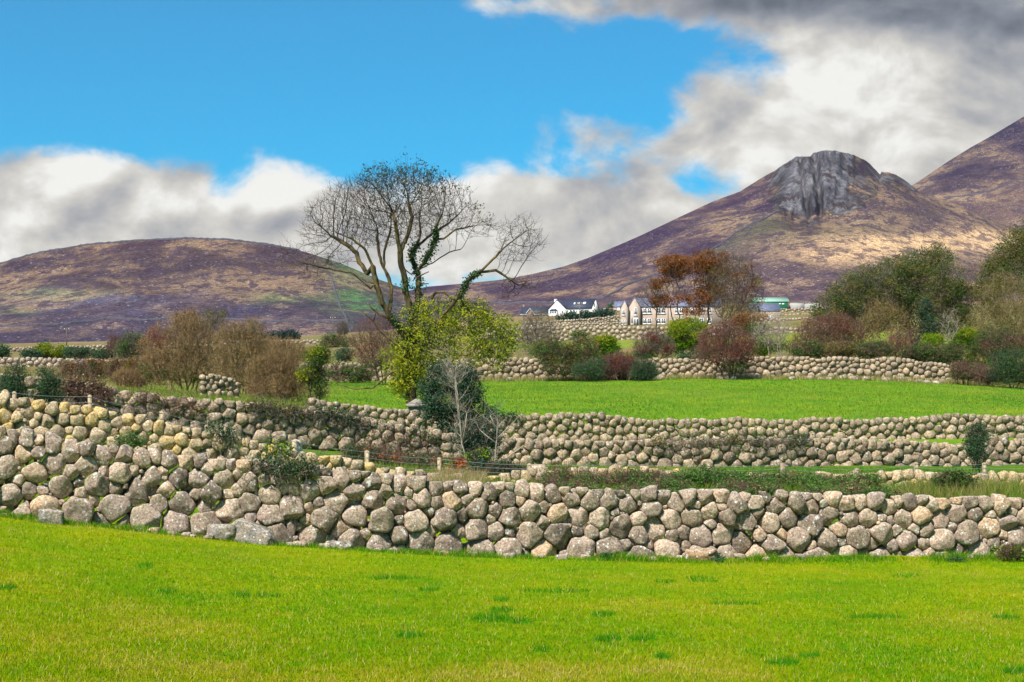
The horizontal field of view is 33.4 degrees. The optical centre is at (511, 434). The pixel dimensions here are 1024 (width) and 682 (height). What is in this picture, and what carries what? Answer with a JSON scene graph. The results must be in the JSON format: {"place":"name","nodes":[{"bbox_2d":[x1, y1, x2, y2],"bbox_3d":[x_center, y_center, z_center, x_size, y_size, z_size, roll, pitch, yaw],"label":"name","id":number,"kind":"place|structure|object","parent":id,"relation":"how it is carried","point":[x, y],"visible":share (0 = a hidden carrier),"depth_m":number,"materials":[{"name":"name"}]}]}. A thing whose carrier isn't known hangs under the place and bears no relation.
{"place":"outdoors","nodes":[
{"label":"outdoors","id":0,"kind":"place"},
{"bbox_2d":[0,239,468,343],"bbox_3d":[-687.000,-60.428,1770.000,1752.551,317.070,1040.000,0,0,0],"label":"hillside","id":1,"kind":"structure","parent":0,"point":[154,279],"depth_m":1621.06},
{"bbox_2d":[0,237,300,263],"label":"stone wall","id":2,"kind":"structure","parent":1,"relation":"on","point":[108,242],"depth_m":1896.08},
{"bbox_2d":[0,317,348,326],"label":"stone wall","id":3,"kind":"structure","parent":1,"relation":"on","point":[242,319],"depth_m":1372.92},
{"bbox_2d":[0,514,1023,681],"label":"grass","id":4,"kind":"structure","parent":0,"point":[444,661],"depth_m":16.92,"materials":[{"name":"plant"}]},
{"bbox_2d":[0,300,1023,681],"bbox_3d":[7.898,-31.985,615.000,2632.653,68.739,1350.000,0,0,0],"label":"ground","id":5,"kind":"structure","parent":0,"point":[490,568],"depth_m":24.09,"materials":[{"name":"plant"}]},
{"bbox_2d":[0,359,34,407],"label":"gorse bush","id":6,"kind":"object","parent":5,"relation":"on","point":[13,385],"visible":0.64,"depth_m":45.30,"materials":[{"name":"green plant"}]},
{"bbox_2d":[30,365,65,428],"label":"gorse bush","id":7,"kind":"object","parent":5,"relation":"on","point":[46,390],"visible":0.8,"depth_m":45.70,"materials":[{"name":"green plant"}]},
{"bbox_2d":[37,509,63,524],"bbox_3d":[-7.803,1.412,28.892,0.471,0.327,0.396,0,0,0],"label":"boulder","id":8,"kind":"object","parent":5,"relation":"on","point":[46,515],"visible":0.77,"depth_m":28.73,"materials":[{"name":"stone"}]},
{"bbox_2d":[34,339,70,360],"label":"round bush","id":9,"kind":"object","parent":5,"relation":"on","point":[52,352],"visible":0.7,"depth_m":204.14,"materials":[{"name":"green plant"}]},
{"bbox_2d":[0,357,144,367],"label":"stone wall","id":10,"kind":"structure","parent":5,"relation":"on","point":[44,361],"depth_m":159.87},
{"bbox_2d":[53,354,114,380],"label":"bramble thicket","id":11,"kind":"object","parent":5,"relation":"on","point":[92,366],"visible":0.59,"depth_m":104.52,"materials":[{"name":"brown plant"}]},
{"bbox_2d":[99,354,154,383],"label":"bramble thicket","id":12,"kind":"object","parent":5,"relation":"on","point":[116,362],"visible":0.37,"depth_m":99.67,"materials":[{"name":"brown plant"}]},
{"bbox_2d":[108,429,148,449],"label":"fern tuft","id":13,"kind":"object","parent":5,"relation":"on","point":[130,437],"visible":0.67,"depth_m":36.52,"materials":[{"name":"green plant"}]},
{"bbox_2d":[108,364,149,387],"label":"dry bush","id":14,"kind":"object","parent":5,"relation":"on","point":[131,375],"visible":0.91,"depth_m":85.78,"materials":[{"name":"brown plant"}]},
{"bbox_2d":[111,330,149,358],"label":"tree","id":15,"kind":"object","parent":5,"relation":"on","point":[126,345],"visible":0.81,"depth_m":169.47,"materials":[{"name":"green plant"}]},
{"bbox_2d":[133,305,224,391],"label":"hawthorn","id":16,"kind":"object","parent":5,"relation":"on","point":[159,362],"visible":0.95,"depth_m":84.59,"materials":[{"name":"brown plant"}]},
{"bbox_2d":[199,305,229,353],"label":"tree","id":17,"kind":"object","parent":5,"relation":"on","point":[218,314],"visible":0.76,"depth_m":169.80,"materials":[{"name":"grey plant"}]},
{"bbox_2d":[199,374,240,398],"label":"stone wall","id":18,"kind":"structure","parent":5,"relation":"on","point":[220,385],"depth_m":72.26,"materials":[{"name":"stone"}]},
{"bbox_2d":[0,391,440,472],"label":"wire fence","id":19,"kind":"object","parent":5,"relation":"on","point":[161,417],"visible":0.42,"depth_m":41.49,"materials":[{"name":"grey wood"}]},
{"bbox_2d":[206,524,235,540],"bbox_3d":[-5.035,1.719,29.548,0.508,0.365,0.391,0,0,-10],"label":"boulder","id":20,"kind":"object","parent":5,"relation":"on","point":[224,531],"visible":0.76,"depth_m":29.39,"materials":[{"name":"stone"}]},
{"bbox_2d":[207,314,274,395],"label":"thorn bush","id":21,"kind":"object","parent":5,"relation":"on","point":[244,344],"visible":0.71,"depth_m":79.71,"materials":[{"name":"brown plant"}]},
{"bbox_2d":[232,518,276,544],"bbox_3d":[-4.487,1.718,29.608,0.780,0.547,0.482,0,0,16],"label":"boulder","id":22,"kind":"object","parent":5,"relation":"on","point":[252,532],"visible":0.76,"depth_m":29.43,"materials":[{"name":"stone"}]},
{"bbox_2d":[241,342,313,399],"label":"thorn bush","id":23,"kind":"object","parent":5,"relation":"on","point":[264,383],"visible":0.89,"depth_m":76.70,"materials":[{"name":"brown plant"}]},
{"bbox_2d":[249,331,311,390],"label":"thorn bush","id":24,"kind":"object","parent":5,"relation":"on","point":[284,342],"visible":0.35,"depth_m":83.73,"materials":[{"name":"brown plant"}]},
{"bbox_2d":[291,342,334,400],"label":"ivy bush","id":25,"kind":"object","parent":5,"relation":"on","point":[311,370],"visible":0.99,"depth_m":75.81,"materials":[{"name":"green plant"}]},
{"bbox_2d":[317,331,358,347],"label":"shrub","id":26,"kind":"object","parent":5,"relation":"on","point":[335,340],"visible":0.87,"depth_m":234.35,"materials":[{"name":"green plant"}]},
{"bbox_2d":[323,360,379,382],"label":"bramble thicket","id":27,"kind":"object","parent":5,"relation":"on","point":[353,375],"visible":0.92,"depth_m":126.70,"materials":[{"name":"green plant"}]},
{"bbox_2d":[345,309,402,384],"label":"hawthorn","id":28,"kind":"object","parent":5,"relation":"on","point":[374,341],"visible":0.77,"depth_m":118.64,"materials":[{"name":"brown plant"}]},
{"bbox_2d":[335,438,453,470],"bbox_3d":[-3.126,0.629,45.950,3.249,1.194,1.497,0,0,0],"label":"bramble bush","id":29,"kind":"object","parent":5,"relation":"on","point":[419,458],"visible":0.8,"depth_m":45.77,"materials":[{"name":"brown plant"}]},
{"bbox_2d":[275,152,549,404],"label":"ash tree","id":30,"kind":"object","parent":5,"relation":"on","point":[409,368],"visible":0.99,"depth_m":67.73,"materials":[{"name":"green plant"}]},
{"bbox_2d":[432,345,485,458],"bbox_3d":[-1.529,-0.846,49.025,1.517,3.541,1.264,0,0,-26],"label":"bare sapling","id":31,"kind":"object","parent":5,"relation":"on","point":[458,410],"visible":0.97,"depth_m":48.98,"materials":[{"name":"grey plant"}]},
{"bbox_2d":[413,357,504,436],"bbox_3d":[-1.808,-1.038,57.505,3.128,3.170,2.093,0,0,0],"label":"holly tree","id":32,"kind":"object","parent":5,"relation":"on","point":[434,393],"visible":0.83,"depth_m":57.27,"materials":[{"name":"green plant"}]},
{"bbox_2d":[460,445,494,474],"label":"ivy bush","id":33,"kind":"object","parent":5,"relation":"on","point":[482,457],"visible":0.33,"depth_m":43.88,"materials":[{"name":"green plant"}]},
{"bbox_2d":[446,408,512,460],"bbox_3d":[-0.943,0.119,49.470,1.937,1.857,1.284,0,0,0],"label":"holly bush","id":34,"kind":"object","parent":5,"relation":"on","point":[477,439],"visible":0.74,"depth_m":49.33,"materials":[{"name":"green plant"}]},
{"bbox_2d":[480,453,528,476],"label":"bramble bush","id":35,"kind":"object","parent":5,"relation":"on","point":[497,467],"visible":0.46,"depth_m":43.36,"materials":[{"name":"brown plant"}]},
{"bbox_2d":[472,396,545,462],"bbox_3d":[-0.086,-0.070,46.412,2.044,2.328,1.034,0,0,0],"label":"bare sapling","id":36,"kind":"object","parent":5,"relation":"on","point":[501,434],"visible":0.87,"depth_m":46.49,"materials":[{"name":"grey plant"}]},
{"bbox_2d":[0,507,1020,564],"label":"grass","id":37,"kind":"structure","parent":5,"relation":"on","point":[27,517],"depth_m":30.40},
{"bbox_2d":[0,426,1023,557],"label":"stone wall","id":38,"kind":"structure","parent":5,"relation":"on","point":[564,519],"depth_m":30.61,"materials":[{"name":"stone"}]},
{"bbox_2d":[243,442,328,495],"bbox_3d":[-3.990,0.598,30.009,1.577,0.971,0.703,0,0,0],"label":"ivy","id":39,"kind":"object","parent":38,"relation":"attached to","point":[285,465],"visible":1,"depth_m":29.94,"materials":[{"name":"green plant"}]},
{"bbox_2d":[0,373,1023,466],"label":"stone wall","id":40,"kind":"structure","parent":5,"relation":"on","point":[841,452],"depth_m":52.90,"materials":[{"name":"stone"}]},
{"bbox_2d":[55,367,123,410],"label":"dead creeper","id":41,"kind":"object","parent":40,"relation":"on","point":[93,389],"visible":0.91,"depth_m":47.63,"materials":[{"name":"brown plant"}]},
{"bbox_2d":[118,379,224,421],"bbox_3d":[-9.626,-0.930,48.379,3.050,1.281,0.733,0,0,-19],"label":"dead creeper","id":42,"kind":"object","parent":40,"relation":"on","point":[179,405],"visible":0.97,"depth_m":48.38,"materials":[{"name":"brown plant"}]},
{"bbox_2d":[236,392,323,427],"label":"ivy","id":43,"kind":"object","parent":40,"relation":"attached to","point":[269,405],"visible":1,"depth_m":49.42,"materials":[{"name":"green plant"}]},
{"bbox_2d":[303,395,369,436],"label":"ivy","id":44,"kind":"object","parent":40,"relation":"attached to","point":[350,415],"visible":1,"depth_m":50.17,"materials":[{"name":"green plant"}]},
{"bbox_2d":[361,414,449,458],"bbox_3d":[-3.166,0.179,51.063,2.915,1.615,0.651,0,0,-19],"label":"dead creeper","id":45,"kind":"object","parent":40,"relation":"attached to","point":[414,434],"visible":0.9,"depth_m":51.06,"materials":[{"name":"brown plant"}]},
{"bbox_2d":[647,423,746,455],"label":"ivy","id":46,"kind":"object","parent":40,"relation":"attached to","point":[713,446],"visible":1,"depth_m":53.55,"materials":[{"name":"green plant"}]},
{"bbox_2d":[744,425,815,455],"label":"ivy","id":47,"kind":"object","parent":40,"relation":"attached to","point":[803,439],"visible":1,"depth_m":54.00,"materials":[{"name":"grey plant"}]},
{"bbox_2d":[0,389,1023,485],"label":"stone wall","id":48,"kind":"structure","parent":5,"relation":"on","point":[14,412],"depth_m":39.88,"materials":[{"name":"stone"}]},
{"bbox_2d":[193,416,246,457],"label":"ivy","id":49,"kind":"object","parent":48,"relation":"attached to","point":[226,431],"visible":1,"depth_m":40.02,"materials":[{"name":"green plant"}]},
{"bbox_2d":[0,347,1023,519],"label":"rough grass","id":50,"kind":"structure","parent":5,"relation":"on","point":[1012,488],"depth_m":50.33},
{"bbox_2d":[511,305,565,368],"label":"thorn bush","id":51,"kind":"object","parent":5,"relation":"on","point":[545,332],"visible":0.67,"depth_m":147.71,"materials":[{"name":"brown plant"}]},
{"bbox_2d":[525,333,605,381],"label":"gorse thicket","id":52,"kind":"object","parent":5,"relation":"on","point":[563,357],"visible":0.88,"depth_m":126.08,"materials":[{"name":"green plant"}]},
{"bbox_2d":[530,474,604,496],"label":"bramble bush","id":53,"kind":"object","parent":5,"relation":"on","point":[578,483],"visible":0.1,"depth_m":36.09,"materials":[{"name":"green plant"}]},
{"bbox_2d":[522,315,619,324],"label":"stone wall","id":54,"kind":"structure","parent":5,"relation":"on","point":[610,319],"depth_m":485.54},
{"bbox_2d":[548,298,598,315],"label":"bungalow","id":55,"kind":"object","parent":5,"relation":"on","point":[557,307],"visible":0.56,"depth_m":677.91,"materials":[{"name":"paint"}]},
{"bbox_2d":[551,307,617,320],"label":"hedge","id":56,"kind":"object","parent":5,"relation":"on","point":[603,312],"visible":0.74,"depth_m":519.10,"materials":[{"name":"green plant"}]},
{"bbox_2d":[567,355,607,381],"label":"gorse bush","id":57,"kind":"object","parent":5,"relation":"on","point":[588,369],"visible":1,"depth_m":124.26,"materials":[{"name":"green plant"}]},
{"bbox_2d":[535,459,676,488],"bbox_3d":[2.262,1.052,40.339,3.551,0.975,1.486,0,0,0],"label":"bramble bush","id":58,"kind":"object","parent":5,"relation":"on","point":[641,476],"visible":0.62,"depth_m":40.12,"materials":[{"name":"green plant"}]},
{"bbox_2d":[590,333,622,360],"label":"round bush","id":59,"kind":"object","parent":5,"relation":"on","point":[608,342],"visible":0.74,"depth_m":135.50,"materials":[{"name":"green plant"}]},
{"bbox_2d":[595,349,645,380],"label":"bramble thicket","id":60,"kind":"object","parent":5,"relation":"on","point":[618,362],"visible":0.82,"depth_m":126.43,"materials":[{"name":"red plant"}]},
{"bbox_2d":[298,356,953,381],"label":"stone wall","id":61,"kind":"structure","parent":5,"relation":"on","point":[846,364],"depth_m":130.44,"materials":[{"name":"stone"}]},
{"bbox_2d":[626,354,663,380],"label":"gorse bush","id":62,"kind":"object","parent":5,"relation":"on","point":[638,371],"visible":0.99,"depth_m":124.72,"materials":[{"name":"green plant"}]},
{"bbox_2d":[486,325,808,341],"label":"stone wall","id":63,"kind":"structure","parent":5,"relation":"on","point":[615,330],"depth_m":249.86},
{"bbox_2d":[628,326,676,360],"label":"hawthorn","id":64,"kind":"object","parent":5,"relation":"on","point":[653,345],"visible":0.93,"depth_m":137.67,"materials":[{"name":"brown plant"}]},
{"bbox_2d":[288,378,1023,437],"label":"grass","id":65,"kind":"structure","parent":5,"relation":"on","point":[336,388],"depth_m":97.37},
{"bbox_2d":[633,274,682,334],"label":"sycamore","id":66,"kind":"object","parent":5,"relation":"on","point":[655,299],"visible":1,"depth_m":239.73,"materials":[{"name":"brown plant"}]},
{"bbox_2d":[613,473,703,497],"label":"bramble bush","id":67,"kind":"object","parent":5,"relation":"on","point":[669,484],"visible":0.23,"depth_m":36.04,"materials":[{"name":"green plant"}]},
{"bbox_2d":[308,397,1023,441],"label":"stone wall","id":68,"kind":"structure","parent":5,"relation":"on","point":[1004,426],"depth_m":66.11,"materials":[{"name":"stone"}]},
{"bbox_2d":[620,294,720,324],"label":"farmhouse","id":69,"kind":"object","parent":5,"relation":"on","point":[633,313],"visible":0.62,"depth_m":460.32,"materials":[{"name":"beige stone"}]},
{"bbox_2d":[652,253,692,320],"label":"sycamore","id":70,"kind":"object","parent":5,"relation":"on","point":[671,264],"visible":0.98,"depth_m":241.39,"materials":[{"name":"brown plant"}]},
{"bbox_2d":[661,314,709,355],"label":"round bush","id":71,"kind":"object","parent":5,"relation":"on","point":[678,332],"visible":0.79,"depth_m":141.36,"materials":[{"name":"green plant"}]},
{"bbox_2d":[685,548,717,560],"bbox_3d":[3.443,2.189,31.003,0.623,0.273,0.392,0,0,0],"label":"boulder","id":72,"kind":"object","parent":5,"relation":"on","point":[702,553],"visible":0.79,"depth_m":30.86,"materials":[{"name":"stone"}]},
{"bbox_2d":[679,246,733,330],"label":"sycamore","id":73,"kind":"object","parent":5,"relation":"on","point":[701,264],"visible":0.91,"depth_m":239.10,"materials":[{"name":"brown plant"}]},
{"bbox_2d":[662,459,778,488],"bbox_3d":[4.920,1.061,40.437,2.916,0.970,1.368,0,0,0],"label":"bramble bush","id":74,"kind":"object","parent":5,"relation":"on","point":[704,474],"visible":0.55,"depth_m":40.16,"materials":[{"name":"green plant"}]},
{"bbox_2d":[688,314,762,378],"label":"hawthorn","id":75,"kind":"object","parent":5,"relation":"on","point":[737,346],"visible":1,"depth_m":127.03,"materials":[{"name":"brown plant"}]},
{"bbox_2d":[441,459,1023,476],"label":"wire fence","id":76,"kind":"object","parent":5,"relation":"on","point":[984,467],"visible":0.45,"depth_m":43.01,"materials":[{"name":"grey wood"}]},
{"bbox_2d":[704,251,768,329],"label":"sycamore","id":77,"kind":"object","parent":5,"relation":"on","point":[739,292],"visible":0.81,"depth_m":235.41,"materials":[{"name":"brown plant"}]},
{"bbox_2d":[727,306,775,336],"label":"leaning tree","id":78,"kind":"object","parent":5,"relation":"on","point":[744,317],"visible":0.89,"depth_m":195.72,"materials":[{"name":"brown plant"}]},
{"bbox_2d":[708,475,795,503],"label":"bramble bush","id":79,"kind":"object","parent":5,"relation":"on","point":[752,489],"visible":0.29,"depth_m":36.04,"materials":[{"name":"green plant"}]},
{"bbox_2d":[744,314,791,367],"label":"bare tree","id":80,"kind":"object","parent":5,"relation":"on","point":[771,333],"visible":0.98,"depth_m":138.85,"materials":[{"name":"grey plant"}]},
{"bbox_2d":[785,336,824,375],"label":"shrub","id":81,"kind":"object","parent":5,"relation":"on","point":[812,348],"visible":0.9,"depth_m":133.49,"materials":[{"name":"green plant"}]},
{"bbox_2d":[759,466,885,489],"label":"bramble bush","id":82,"kind":"object","parent":5,"relation":"on","point":[804,477],"visible":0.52,"depth_m":40.37,"materials":[{"name":"green plant"}]},
{"bbox_2d":[781,308,871,370],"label":"hawthorn","id":83,"kind":"object","parent":5,"relation":"on","point":[826,323],"visible":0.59,"depth_m":137.50,"materials":[{"name":"brown plant"}]},
{"bbox_2d":[818,338,859,357],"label":"shrub","id":84,"kind":"object","parent":5,"relation":"on","point":[844,348],"visible":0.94,"depth_m":133.29,"materials":[{"name":"green plant"}]},
{"bbox_2d":[796,260,903,360],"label":"evergreen oak","id":85,"kind":"object","parent":5,"relation":"on","point":[861,296],"visible":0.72,"depth_m":149.26,"materials":[{"name":"green plant"}]},
{"bbox_2d":[788,477,916,507],"bbox_3d":[7.213,1.370,36.232,2.806,1.062,1.429,0,0,0],"label":"bramble bush","id":86,"kind":"object","parent":5,"relation":"on","point":[853,490],"visible":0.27,"depth_m":36.11,"materials":[{"name":"green plant"}]},
{"bbox_2d":[852,335,894,366],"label":"shrub","id":87,"kind":"object","parent":5,"relation":"on","point":[875,350],"visible":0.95,"depth_m":133.42,"materials":[{"name":"green plant"}]},
{"bbox_2d":[854,294,914,355],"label":"thorn bush","id":88,"kind":"object","parent":5,"relation":"on","point":[882,318],"visible":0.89,"depth_m":140.82,"materials":[{"name":"brown plant"}]},
{"bbox_2d":[865,324,921,374],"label":"hawthorn","id":89,"kind":"object","parent":5,"relation":"on","point":[898,342],"visible":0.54,"depth_m":135.75,"materials":[{"name":"brown plant"}]},
{"bbox_2d":[892,339,938,372],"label":"shrub","id":90,"kind":"object","parent":5,"relation":"on","point":[921,351],"visible":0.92,"depth_m":133.49,"materials":[{"name":"green plant"}]},
{"bbox_2d":[872,237,964,339],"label":"evergreen oak","id":91,"kind":"object","parent":5,"relation":"on","point":[909,271],"visible":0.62,"depth_m":152.15,"materials":[{"name":"green plant"}]},
{"bbox_2d":[913,295,939,361],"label":"ivy tree","id":92,"kind":"object","parent":5,"relation":"on","point":[925,313],"visible":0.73,"depth_m":138.85,"materials":[{"name":"green plant"}]},
{"bbox_2d":[911,258,981,364],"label":"evergreen oak","id":93,"kind":"object","parent":5,"relation":"on","point":[958,289],"visible":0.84,"depth_m":148.52,"materials":[{"name":"green plant"}]},
{"bbox_2d":[930,340,970,377],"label":"shrub","id":94,"kind":"object","parent":5,"relation":"on","point":[948,352],"visible":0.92,"depth_m":133.51,"materials":[{"name":"green plant"}]},
{"bbox_2d":[927,467,983,491],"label":"bramble bush","id":95,"kind":"object","parent":5,"relation":"on","point":[959,476],"visible":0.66,"depth_m":39.63,"materials":[{"name":"green plant"}]},
{"bbox_2d":[948,325,991,369],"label":"round bush","id":96,"kind":"object","parent":5,"relation":"on","point":[963,333],"visible":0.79,"depth_m":134.70,"materials":[{"name":"green plant"}]},
{"bbox_2d":[944,358,997,385],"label":"bramble thicket","id":97,"kind":"object","parent":5,"relation":"on","point":[970,372],"visible":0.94,"depth_m":126.20,"materials":[{"name":"brown plant"}]},
{"bbox_2d":[958,418,997,473],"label":"gorse bush","id":98,"kind":"object","parent":5,"relation":"on","point":[974,440],"visible":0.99,"depth_m":50.91,"materials":[{"name":"green plant"}]},
{"bbox_2d":[961,322,1016,369],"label":"shrub","id":99,"kind":"object","parent":5,"relation":"on","point":[984,336],"visible":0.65,"depth_m":133.70,"materials":[{"name":"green plant"}]},
{"bbox_2d":[965,266,1023,377],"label":"thorn tree","id":100,"kind":"object","parent":5,"relation":"on","point":[1003,312],"visible":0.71,"depth_m":138.70,"materials":[{"name":"brown plant"}]},
{"bbox_2d":[967,216,1023,363],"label":"evergreen oak","id":101,"kind":"object","parent":5,"relation":"on","point":[1003,262],"visible":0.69,"depth_m":149.55,"materials":[{"name":"green plant"}]},
{"bbox_2d":[979,328,1023,382],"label":"hawthorn","id":102,"kind":"object","parent":5,"relation":"on","point":[1018,336],"visible":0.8,"depth_m":132.60,"materials":[{"name":"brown plant"}]},
{"bbox_2d":[980,345,1023,387],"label":"gorse bush","id":103,"kind":"object","parent":5,"relation":"on","point":[1013,369],"visible":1,"depth_m":124.64,"materials":[{"name":"green plant"}]},
{"bbox_2d":[991,540,1023,562],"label":"bramble bush","id":104,"kind":"object","parent":5,"relation":"on","point":[1016,552],"visible":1,"depth_m":31.25,"materials":[{"name":"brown plant"}]},
{"bbox_2d":[0,0,1023,290],"label":"sky","id":105,"kind":"structure","parent":0,"point":[608,123],"materials":[{"name":"blue"}]},
{"bbox_2d":[410,150,1023,317],"bbox_3d":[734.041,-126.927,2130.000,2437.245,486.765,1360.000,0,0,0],"label":"mountain","id":106,"kind":"structure","parent":0,"point":[838,212],"depth_m":2026.62,"materials":[{"name":"plant"}]},
{"bbox_2d":[487,210,777,303],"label":"stone wall","id":107,"kind":"structure","parent":106,"relation":"on","point":[716,246],"depth_m":1835.64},
{"bbox_2d":[912,117,1023,230],"bbox_3d":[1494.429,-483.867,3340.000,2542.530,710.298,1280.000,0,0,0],"label":"mountain","id":108,"kind":"structure","parent":0,"point":[995,160],"depth_m":3287.37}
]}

